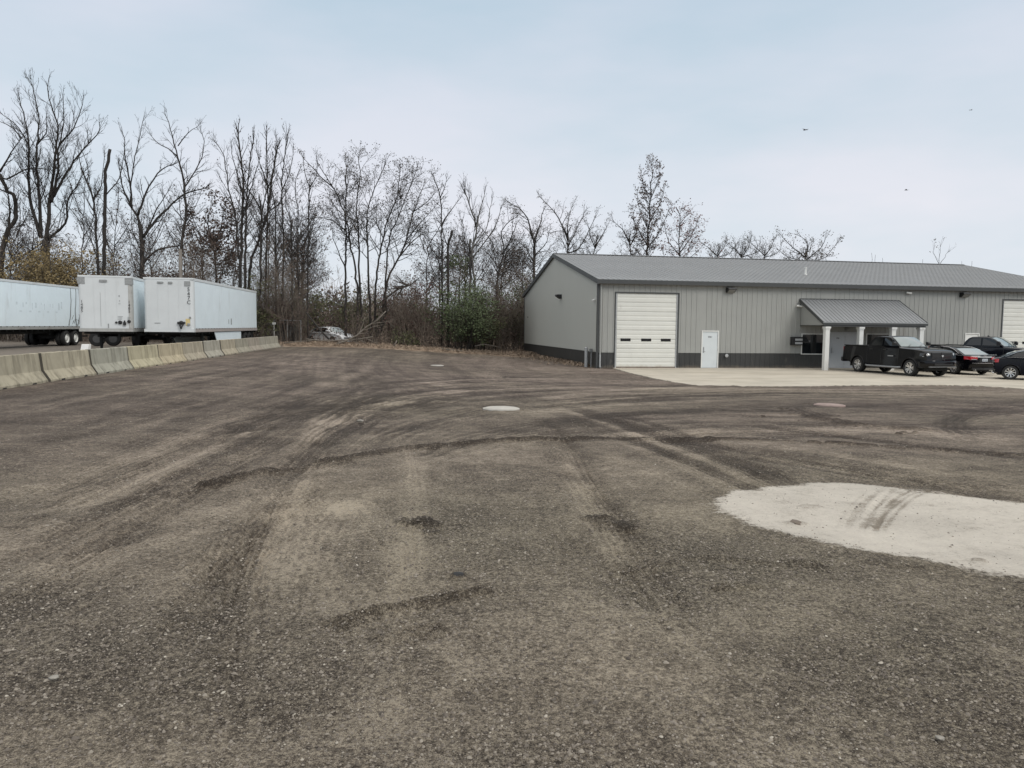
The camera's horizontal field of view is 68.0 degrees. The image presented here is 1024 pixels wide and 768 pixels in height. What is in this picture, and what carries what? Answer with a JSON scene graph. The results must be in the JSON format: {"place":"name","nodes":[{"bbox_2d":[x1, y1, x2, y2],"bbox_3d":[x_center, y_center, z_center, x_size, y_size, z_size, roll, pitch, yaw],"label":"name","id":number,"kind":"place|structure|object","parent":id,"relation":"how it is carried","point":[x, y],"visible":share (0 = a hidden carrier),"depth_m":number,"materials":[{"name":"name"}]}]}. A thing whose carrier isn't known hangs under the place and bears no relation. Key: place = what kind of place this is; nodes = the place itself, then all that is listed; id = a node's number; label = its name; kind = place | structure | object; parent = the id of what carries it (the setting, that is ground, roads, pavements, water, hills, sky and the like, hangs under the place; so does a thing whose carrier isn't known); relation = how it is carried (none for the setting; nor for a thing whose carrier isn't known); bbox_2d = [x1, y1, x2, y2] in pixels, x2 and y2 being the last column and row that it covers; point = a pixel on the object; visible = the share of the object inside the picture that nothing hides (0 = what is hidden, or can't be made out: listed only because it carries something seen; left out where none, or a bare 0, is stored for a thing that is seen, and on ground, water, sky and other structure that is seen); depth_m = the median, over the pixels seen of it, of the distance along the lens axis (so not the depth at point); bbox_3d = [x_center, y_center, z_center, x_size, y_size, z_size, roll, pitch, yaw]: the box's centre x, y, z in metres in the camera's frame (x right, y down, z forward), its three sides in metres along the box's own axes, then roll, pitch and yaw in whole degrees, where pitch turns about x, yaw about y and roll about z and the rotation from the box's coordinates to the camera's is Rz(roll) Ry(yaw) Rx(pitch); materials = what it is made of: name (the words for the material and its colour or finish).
{"place":"outdoors","nodes":[
{"label":"outdoors","id":0,"kind":"place"},
{"bbox_2d":[0,335,1023,767],"bbox_3d":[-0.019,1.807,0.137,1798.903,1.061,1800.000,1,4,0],"label":"ground","id":1,"kind":"structure","parent":0,"point":[282,393],"depth_m":5.43,"materials":[{"name":"grey gravel"}]},
{"bbox_2d":[0,353,47,389],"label":"jersey barrier","id":2,"kind":"object","parent":1,"relation":"on","point":[18,370],"visible":0.97,"depth_m":19.62,"materials":[{"name":"concrete"}]},
{"bbox_2d":[0,198,57,337],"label":"tree","id":3,"kind":"object","parent":1,"relation":"on","point":[17,235],"visible":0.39,"depth_m":68.94,"materials":[{"name":"brown plant"}]},
{"bbox_2d":[0,119,61,338],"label":"bare tree","id":4,"kind":"object","parent":1,"relation":"on","point":[9,226],"visible":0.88,"depth_m":64.64,"materials":[{"name":"brown plant"}]},
{"bbox_2d":[3,190,61,277],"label":"tree","id":5,"kind":"object","parent":1,"relation":"on","point":[24,198],"visible":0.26,"depth_m":71.73,"materials":[{"name":"brown plant"}]},
{"bbox_2d":[0,279,87,345],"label":"semi trailer","id":6,"kind":"object","parent":1,"relation":"on","point":[35,313],"visible":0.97,"depth_m":48.95,"materials":[{"name":"metal"}]},
{"bbox_2d":[1,67,108,268],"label":"bare tree","id":7,"kind":"object","parent":1,"relation":"on","point":[52,193],"visible":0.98,"depth_m":64.66,"materials":[{"name":"brown plant"}]},
{"bbox_2d":[0,235,124,341],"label":"leafy shrub","id":8,"kind":"object","parent":1,"relation":"on","point":[64,279],"visible":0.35,"depth_m":59.64,"materials":[{"name":"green plant"}]},
{"bbox_2d":[38,350,96,381],"bbox_3d":[-13.168,-0.561,22.306,0.624,0.816,2.960,0,4,-7],"label":"jersey barrier","id":9,"kind":"object","parent":1,"relation":"on","point":[59,365],"visible":0.74,"depth_m":22.09,"materials":[{"name":"concrete"}]},
{"bbox_2d":[58,168,102,272],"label":"tree","id":10,"kind":"object","parent":1,"relation":"on","point":[83,223],"visible":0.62,"depth_m":76.50,"materials":[{"name":"brown plant"}]},
{"bbox_2d":[69,131,113,274],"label":"bare tree","id":11,"kind":"object","parent":1,"relation":"on","point":[95,229],"visible":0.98,"depth_m":61.87,"materials":[{"name":"brown plant"}]},
{"bbox_2d":[85,347,133,374],"bbox_3d":[-13.512,-0.797,25.329,0.623,0.816,2.960,0,4,-7],"label":"jersey barrier","id":12,"kind":"object","parent":1,"relation":"on","point":[108,360],"visible":0.75,"depth_m":25.13,"materials":[{"name":"concrete"}]},
{"bbox_2d":[102,142,128,275],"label":"dead tree","id":13,"kind":"object","parent":1,"relation":"on","point":[105,215],"visible":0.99,"depth_m":61.94,"materials":[{"name":"brown plant"}]},
{"bbox_2d":[98,181,140,274],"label":"tree","id":14,"kind":"object","parent":1,"relation":"on","point":[109,240],"visible":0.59,"depth_m":70.19,"materials":[{"name":"brown plant"}]},
{"bbox_2d":[75,237,174,281],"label":"bare sapling","id":15,"kind":"object","parent":1,"relation":"on","point":[125,263],"visible":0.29,"depth_m":64.37,"materials":[{"name":"brown plant"}]},
{"bbox_2d":[77,274,175,347],"bbox_3d":[-23.579,-4.310,47.923,2.624,4.110,16.240,-1,4,-15],"label":"semi trailer","id":16,"kind":"object","parent":1,"relation":"on","point":[112,306],"visible":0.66,"depth_m":40.29,"materials":[{"name":"metal"}]},
{"bbox_2d":[101,196,159,276],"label":"tree","id":17,"kind":"object","parent":1,"relation":"on","point":[134,248],"visible":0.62,"depth_m":70.45,"materials":[{"name":"brown plant"}]},
{"bbox_2d":[124,345,163,368],"bbox_3d":[-13.856,-1.030,28.354,0.624,0.816,2.960,0,4,-6],"label":"jersey barrier","id":18,"kind":"object","parent":1,"relation":"on","point":[143,356],"visible":0.71,"depth_m":28.20,"materials":[{"name":"concrete"}]},
{"bbox_2d":[128,195,174,275],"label":"tree","id":19,"kind":"object","parent":1,"relation":"on","point":[152,244],"visible":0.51,"depth_m":73.53,"materials":[{"name":"brown plant"}]},
{"bbox_2d":[108,106,215,278],"bbox_3d":[-29.297,-13.199,63.485,8.247,19.316,4.082,1,4,7],"label":"bare tree","id":20,"kind":"object","parent":1,"relation":"on","point":[140,231],"visible":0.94,"depth_m":63.17,"materials":[{"name":"brown plant"}]},
{"bbox_2d":[133,224,194,277],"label":"bare sapling","id":21,"kind":"object","parent":1,"relation":"on","point":[161,252],"visible":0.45,"depth_m":61.39,"materials":[{"name":"brown plant"}]},
{"bbox_2d":[154,343,187,364],"bbox_3d":[-14.196,-1.266,31.374,0.624,0.817,2.960,0,4,-6],"label":"jersey barrier","id":22,"kind":"object","parent":1,"relation":"on","point":[170,353],"visible":0.81,"depth_m":31.24,"materials":[{"name":"concrete"}]},
{"bbox_2d":[144,103,214,262],"bbox_3d":[-27.857,-13.561,63.233,5.910,20.098,3.726,1,4,0],"label":"bare tree","id":23,"kind":"object","parent":1,"relation":"on","point":[184,184],"visible":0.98,"depth_m":63.23,"materials":[{"name":"brown plant"}]},
{"bbox_2d":[152,181,207,276],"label":"tree","id":24,"kind":"object","parent":1,"relation":"on","point":[179,207],"visible":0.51,"depth_m":69.45,"materials":[{"name":"brown plant"}]},
{"bbox_2d":[157,218,222,340],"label":"bare sapling","id":25,"kind":"object","parent":1,"relation":"on","point":[192,273],"visible":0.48,"depth_m":61.57,"materials":[{"name":"brown plant"}]},
{"bbox_2d":[182,341,207,360],"bbox_3d":[-14.542,-1.496,34.395,0.622,0.816,2.960,0,4,-6],"label":"jersey barrier","id":26,"kind":"object","parent":1,"relation":"on","point":[192,351],"visible":0.72,"depth_m":34.26,"materials":[{"name":"concrete"}]},
{"bbox_2d":[143,277,256,343],"bbox_3d":[-19.660,-4.375,49.313,2.624,4.110,16.322,0,4,-7],"label":"semi trailer","id":27,"kind":"object","parent":1,"relation":"on","point":[181,310],"visible":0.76,"depth_m":42.89,"materials":[{"name":"metal"}]},
{"bbox_2d":[161,224,238,286],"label":"bare sapling","id":28,"kind":"object","parent":1,"relation":"on","point":[189,247],"visible":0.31,"depth_m":64.22,"materials":[{"name":"brown plant"}]},
{"bbox_2d":[177,185,247,283],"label":"oak tree","id":29,"kind":"object","parent":1,"relation":"on","point":[216,238],"visible":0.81,"depth_m":65.95,"materials":[{"name":"brown plant"}]},
{"bbox_2d":[202,340,223,357],"bbox_3d":[-14.882,-1.732,37.413,0.625,0.817,2.960,0,4,-7],"label":"jersey barrier","id":30,"kind":"object","parent":1,"relation":"on","point":[211,349],"visible":0.74,"depth_m":37.27,"materials":[{"name":"concrete"}]},
{"bbox_2d":[190,167,265,284],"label":"tree","id":31,"kind":"object","parent":1,"relation":"on","point":[238,219],"visible":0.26,"depth_m":74.39,"materials":[{"name":"brown plant"}]},
{"bbox_2d":[219,339,238,355],"bbox_3d":[-15.224,-1.965,40.437,0.626,0.816,2.960,1,4,-7],"label":"jersey barrier","id":32,"kind":"object","parent":1,"relation":"on","point":[227,347],"visible":0.71,"depth_m":40.32,"materials":[{"name":"concrete"}]},
{"bbox_2d":[208,118,268,288],"bbox_3d":[-21.775,-12.126,60.363,5.293,17.852,3.303,2,5,18],"label":"bare tree","id":33,"kind":"object","parent":1,"relation":"on","point":[243,208],"visible":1,"depth_m":59.88,"materials":[{"name":"brown plant"}]},
{"bbox_2d":[225,273,280,336],"bbox_3d":[-21.074,-5.920,59.804,6.748,5.634,5.124,-2,5,-30],"label":"leafy shrub","id":34,"kind":"object","parent":1,"relation":"on","point":[264,314],"visible":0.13,"depth_m":60.11,"materials":[{"name":"brown plant"}]},
{"bbox_2d":[244,153,271,336],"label":"bare tree","id":35,"kind":"object","parent":1,"relation":"on","point":[261,240],"visible":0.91,"depth_m":60.26,"materials":[{"name":"brown plant"}]},
{"bbox_2d":[0,265,522,349],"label":"clinging leaves","id":36,"kind":"object","parent":1,"relation":"on","point":[356,328],"visible":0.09,"depth_m":61.39,"materials":[{"name":"brown plant"}]},
{"bbox_2d":[0,295,523,351],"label":"undergrowth","id":37,"kind":"object","parent":1,"relation":"on","point":[372,333],"visible":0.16,"depth_m":61.42,"materials":[{"name":"brown plant"}]},
{"bbox_2d":[250,121,284,336],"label":"bare tree","id":38,"kind":"object","parent":1,"relation":"on","point":[270,175],"visible":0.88,"depth_m":61.02,"materials":[{"name":"brown plant"}]},
{"bbox_2d":[242,257,295,335],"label":"bare sapling","id":39,"kind":"object","parent":1,"relation":"on","point":[253,274],"visible":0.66,"depth_m":60.84,"materials":[{"name":"brown plant"}]},
{"bbox_2d":[247,137,292,289],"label":"bare tree","id":40,"kind":"object","parent":1,"relation":"on","point":[269,202],"visible":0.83,"depth_m":61.06,"materials":[{"name":"brown plant"}]},
{"bbox_2d":[263,170,290,333],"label":"bare tree","id":41,"kind":"object","parent":1,"relation":"on","point":[275,253],"visible":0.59,"depth_m":62.32,"materials":[{"name":"brown plant"}]},
{"bbox_2d":[261,121,297,340],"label":"bare tree","id":42,"kind":"object","parent":1,"relation":"on","point":[282,190],"visible":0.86,"depth_m":60.81,"materials":[{"name":"brown plant"}]},
{"bbox_2d":[246,216,313,341],"bbox_3d":[-18.673,-8.092,58.962,6.121,10.130,4.675,0,4,-10],"label":"bare sapling","id":43,"kind":"object","parent":1,"relation":"on","point":[283,289],"visible":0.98,"depth_m":59.09,"materials":[{"name":"brown plant"}]},
{"bbox_2d":[266,300,309,342],"bbox_3d":[-18.071,-5.057,61.575,3.606,3.625,4.335,-1,5,-19],"label":"understorey bush","id":44,"kind":"object","parent":1,"relation":"on","point":[288,319],"visible":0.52,"depth_m":61.69,"materials":[{"name":"brown plant"}]},
{"bbox_2d":[274,178,304,341],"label":"bare tree","id":45,"kind":"object","parent":1,"relation":"on","point":[292,272],"visible":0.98,"depth_m":60.02,"materials":[{"name":"brown plant"}]},
{"bbox_2d":[253,242,329,341],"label":"bare sapling","id":46,"kind":"object","parent":1,"relation":"on","point":[296,285],"visible":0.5,"depth_m":62.85,"materials":[{"name":"brown plant"}]},
{"bbox_2d":[255,209,332,334],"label":"tree","id":47,"kind":"object","parent":1,"relation":"on","point":[294,256],"visible":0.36,"depth_m":70.50,"materials":[{"name":"brown plant"}]},
{"bbox_2d":[269,161,330,339],"bbox_3d":[-16.979,-10.631,62.038,5.306,14.671,4.540,-4,6,-43],"label":"bare tree","id":48,"kind":"object","parent":1,"relation":"on","point":[297,207],"visible":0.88,"depth_m":61.51,"materials":[{"name":"brown plant"}]},
{"bbox_2d":[284,285,315,342],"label":"bare sapling","id":49,"kind":"object","parent":1,"relation":"on","point":[298,319],"visible":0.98,"depth_m":59.19,"materials":[{"name":"brown plant"}]},
{"bbox_2d":[266,281,338,336],"bbox_3d":[-18.405,-6.160,65.661,6.562,5.191,6.973,1,4,0],"label":"understorey bush","id":50,"kind":"object","parent":1,"relation":"on","point":[319,308],"visible":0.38,"depth_m":64.75,"materials":[{"name":"brown plant"}]},
{"bbox_2d":[273,206,332,339],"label":"tree","id":51,"kind":"object","parent":1,"relation":"on","point":[314,257],"visible":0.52,"depth_m":70.62,"materials":[{"name":"brown plant"}]},
{"bbox_2d":[278,202,330,297],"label":"tree","id":52,"kind":"object","parent":1,"relation":"on","point":[313,263],"visible":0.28,"depth_m":78.74,"materials":[{"name":"brown plant"}]},
{"bbox_2d":[290,148,319,342],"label":"bare tree","id":53,"kind":"object","parent":1,"relation":"on","point":[308,222],"visible":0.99,"depth_m":60.15,"materials":[{"name":"brown plant"}]},
{"bbox_2d":[94,265,520,337],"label":"woodland","id":54,"kind":"object","parent":1,"relation":"on","point":[367,298],"depth_m":99.10,"materials":[{"name":"brown plant"}]},
{"bbox_2d":[283,209,331,301],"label":"tree","id":55,"kind":"object","parent":1,"relation":"on","point":[310,249],"visible":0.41,"depth_m":72.02,"materials":[{"name":"brown plant"}]},
{"bbox_2d":[283,277,364,340],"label":"understorey bush","id":56,"kind":"object","parent":1,"relation":"on","point":[335,295],"visible":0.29,"depth_m":69.09,"materials":[{"name":"brown plant"}]},
{"bbox_2d":[309,327,353,341],"bbox_3d":[-15.435,-4.130,64.406,4.930,1.466,2.145,4,6,38],"label":"sedan","id":57,"kind":"object","parent":1,"relation":"on","point":[342,336],"visible":0.48,"depth_m":63.53,"materials":[{"name":"white paint"}]},
{"bbox_2d":[320,276,407,339],"bbox_3d":[-13.220,-6.378,65.418,6.944,5.781,6.778,2,5,21],"label":"understorey bush","id":58,"kind":"object","parent":1,"relation":"on","point":[365,308],"visible":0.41,"depth_m":64.57,"materials":[{"name":"brown plant"}]},
{"bbox_2d":[297,140,448,342],"bbox_3d":[-11.201,-11.451,61.673,11.857,16.657,8.540,1,4,0],"label":"locust tree","id":59,"kind":"object","parent":1,"relation":"on","point":[354,221],"visible":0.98,"depth_m":61.15,"materials":[{"name":"brown plant"}]},
{"bbox_2d":[205,310,590,366],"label":"fallen leaves","id":60,"kind":"object","parent":1,"relation":"on","point":[530,354],"depth_m":57.17,"materials":[{"name":"brown plant"}]},
{"bbox_2d":[381,282,419,345],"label":"bare sapling","id":61,"kind":"object","parent":1,"relation":"on","point":[406,303],"visible":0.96,"depth_m":59.54,"materials":[{"name":"brown plant"}]},
{"bbox_2d":[361,246,440,338],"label":"bare sapling","id":62,"kind":"object","parent":1,"relation":"on","point":[411,290],"visible":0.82,"depth_m":61.45,"materials":[{"name":"brown plant"}]},
{"bbox_2d":[387,263,445,344],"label":"bare sapling","id":63,"kind":"object","parent":1,"relation":"on","point":[418,299],"visible":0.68,"depth_m":61.87,"materials":[{"name":"brown plant"}]},
{"bbox_2d":[370,269,464,343],"bbox_3d":[-7.930,-6.469,64.809,8.492,6.422,7.570,1,4,0],"label":"understorey bush","id":64,"kind":"object","parent":1,"relation":"on","point":[409,275],"visible":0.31,"depth_m":63.54,"materials":[{"name":"brown plant"}]},
{"bbox_2d":[400,284,441,346],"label":"bare sapling","id":65,"kind":"object","parent":1,"relation":"on","point":[422,322],"visible":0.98,"depth_m":59.67,"materials":[{"name":"brown plant"}]},
{"bbox_2d":[398,207,454,333],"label":"tree","id":66,"kind":"object","parent":1,"relation":"on","point":[433,267],"visible":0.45,"depth_m":75.35,"materials":[{"name":"brown plant"}]},
{"bbox_2d":[412,170,465,345],"bbox_3d":[-5.780,-10.023,61.183,4.589,14.398,3.686,-1,5,-18],"label":"bare tree","id":67,"kind":"object","parent":1,"relation":"on","point":[441,256],"visible":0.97,"depth_m":61.08,"materials":[{"name":"brown plant"}]},
{"bbox_2d":[409,260,474,342],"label":"bare sapling","id":68,"kind":"object","parent":1,"relation":"on","point":[444,290],"visible":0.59,"depth_m":62.04,"materials":[{"name":"brown plant"}]},
{"bbox_2d":[416,216,477,340],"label":"tree","id":69,"kind":"object","parent":1,"relation":"on","point":[432,253],"visible":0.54,"depth_m":70.55,"materials":[{"name":"brown plant"}]},
{"bbox_2d":[438,254,476,345],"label":"leafy tree","id":70,"kind":"object","parent":1,"relation":"on","point":[456,263],"visible":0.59,"depth_m":65.25,"materials":[{"name":"brown plant"}]},
{"bbox_2d":[406,277,518,350],"bbox_3d":[-3.885,-5.512,59.995,6.409,5.971,8.497,-2,5,-35],"label":"leafy shrub","id":71,"kind":"object","parent":1,"relation":"on","point":[474,323],"visible":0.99,"depth_m":58.64,"materials":[{"name":"green plant"}]},
{"bbox_2d":[434,216,498,341],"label":"tree","id":72,"kind":"object","parent":1,"relation":"on","point":[461,258],"visible":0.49,"depth_m":75.45,"materials":[{"name":"brown plant"}]},
{"bbox_2d":[439,308,511,349],"bbox_3d":[-2.921,-4.274,60.150,5.829,3.541,4.037,1,4,0],"label":"leafy shrub","id":73,"kind":"object","parent":1,"relation":"on","point":[496,332],"visible":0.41,"depth_m":59.87,"materials":[{"name":"green plant"}]},
{"bbox_2d":[454,173,503,347],"bbox_3d":[-2.741,-9.966,62.190,4.536,14.432,3.914,1,4,0],"label":"bare tree","id":74,"kind":"object","parent":1,"relation":"on","point":[470,259],"visible":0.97,"depth_m":62.07,"materials":[{"name":"brown plant"}]},
{"bbox_2d":[443,251,529,330],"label":"bare sapling","id":75,"kind":"object","parent":1,"relation":"on","point":[489,288],"visible":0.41,"depth_m":62.64,"materials":[{"name":"brown plant"}]},
{"bbox_2d":[465,209,529,288],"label":"tree","id":76,"kind":"object","parent":1,"relation":"on","point":[494,257],"visible":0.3,"depth_m":77.55,"materials":[{"name":"brown plant"}]},
{"bbox_2d":[472,260,533,350],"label":"bare sapling","id":77,"kind":"object","parent":1,"relation":"on","point":[501,300],"visible":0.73,"depth_m":60.73,"materials":[{"name":"brown plant"}]},
{"bbox_2d":[481,195,535,349],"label":"bare tree","id":78,"kind":"object","parent":1,"relation":"on","point":[508,243],"visible":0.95,"depth_m":63.13,"materials":[{"name":"brown plant"}]},
{"bbox_2d":[478,212,538,342],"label":"tree","id":79,"kind":"object","parent":1,"relation":"on","point":[522,249],"visible":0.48,"depth_m":70.44,"materials":[{"name":"brown plant"}]},
{"bbox_2d":[496,196,563,277],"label":"locust tree","id":80,"kind":"object","parent":1,"relation":"on","point":[534,244],"visible":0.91,"depth_m":67.49,"materials":[{"name":"brown plant"}]},
{"bbox_2d":[536,190,604,253],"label":"locust tree","id":81,"kind":"object","parent":1,"relation":"on","point":[568,241],"visible":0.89,"depth_m":73.30,"materials":[{"name":"brown plant"}]},
{"bbox_2d":[570,216,610,253],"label":"locust tree","id":82,"kind":"object","parent":1,"relation":"on","point":[593,240],"visible":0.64,"depth_m":74.26,"materials":[{"name":"brown plant"}]},
{"bbox_2d":[606,207,650,254],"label":"bare tree","id":83,"kind":"object","parent":1,"relation":"on","point":[629,240],"visible":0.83,"depth_m":73.84,"materials":[{"name":"brown plant"}]},
{"bbox_2d":[626,153,680,255],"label":"poplar tree","id":84,"kind":"object","parent":1,"relation":"on","point":[648,241],"visible":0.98,"depth_m":73.92,"materials":[{"name":"brown plant"}]},
{"bbox_2d":[657,198,721,256],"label":"oak tree","id":85,"kind":"object","parent":1,"relation":"on","point":[686,238],"visible":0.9,"depth_m":73.03,"materials":[{"name":"brown plant"}]},
{"bbox_2d":[724,230,760,258],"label":"locust tree","id":86,"kind":"object","parent":1,"relation":"on","point":[737,252],"visible":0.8,"depth_m":76.92,"materials":[{"name":"brown plant"}]},
{"bbox_2d":[738,230,783,258],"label":"locust tree","id":87,"kind":"object","parent":1,"relation":"on","point":[764,253],"visible":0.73,"depth_m":77.05,"materials":[{"name":"brown plant"}]},
{"bbox_2d":[522,253,1023,369],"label":"warehouse","id":88,"kind":"structure","parent":1,"relation":"on","point":[628,311],"depth_m":44.14,"materials":[{"name":"grey"}]},
{"bbox_2d":[616,293,676,367],"bbox_3d":[7.504,-2.979,42.455,3.480,4.148,0.100,0,4,-10],"label":"roll up door","id":89,"kind":"structure","parent":88,"relation":"in","point":[646,324],"depth_m":42.42,"materials":[{"name":"white metal"}]},
{"bbox_2d":[702,332,717,367],"bbox_3d":[11.239,-1.947,43.114,0.932,2.032,0.117,0,4,-10],"label":"door","id":90,"kind":"structure","parent":88,"relation":"in","point":[710,339],"depth_m":43.13,"materials":[{"name":"metal"}]},
{"bbox_2d":[800,333,822,354],"bbox_3d":[17.508,-2.327,44.182,1.480,1.220,0.065,0,4,-10],"label":"window","id":91,"kind":"structure","parent":88,"relation":"in","point":[812,343],"depth_m":44.18,"materials":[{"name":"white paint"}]},
{"bbox_2d":[830,333,844,367],"bbox_3d":[19.078,-1.965,44.493,0.931,2.022,0.117,0,4,-10],"label":"door","id":92,"kind":"structure","parent":88,"relation":"in","point":[837,339],"depth_m":44.49,"materials":[{"name":"metal"}]},
{"bbox_2d":[1002,300,1023,346],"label":"roll up door","id":93,"kind":"structure","parent":88,"relation":"in","point":[1013,319],"depth_m":46.44,"materials":[{"name":"white metal"}]},
{"bbox_2d":[769,225,843,260],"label":"locust tree","id":94,"kind":"object","parent":1,"relation":"on","point":[805,256],"visible":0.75,"depth_m":76.04,"materials":[{"name":"brown plant"}]},
{"bbox_2d":[613,368,1023,388],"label":"concrete pad","id":95,"kind":"object","parent":1,"relation":"on","point":[803,377],"visible":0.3,"depth_m":35.56,"materials":[{"name":"grey concrete"}]},
{"bbox_2d":[841,336,955,375],"bbox_3d":[19.921,-1.518,39.345,2.244,1.958,6.055,-1,5,-16],"label":"pickup truck","id":96,"kind":"object","parent":95,"relation":"on","point":[910,356],"visible":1,"depth_m":38.27,"materials":[{"name":"black paint"}]},
{"bbox_2d":[919,345,994,373],"bbox_3d":[23.571,-1.348,40.862,2.145,1.466,4.930,0,4,-10],"label":"sedan","id":97,"kind":"object","parent":95,"relation":"on","point":[968,358],"visible":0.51,"depth_m":38.95,"materials":[{"name":"black paint"}]},
{"bbox_2d":[928,335,1023,356],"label":"pickup truck","id":98,"kind":"object","parent":95,"relation":"on","point":[995,346],"visible":0.38,"depth_m":41.87,"materials":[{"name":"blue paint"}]},
{"bbox_2d":[991,349,1023,379],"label":"sedan","id":99,"kind":"object","parent":95,"relation":"on","point":[1009,365],"visible":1,"depth_m":35.38,"materials":[{"name":"blue paint"}]},
{"bbox_2d":[0,0,1023,319],"label":"sky","id":100,"kind":"structure","parent":0,"point":[564,100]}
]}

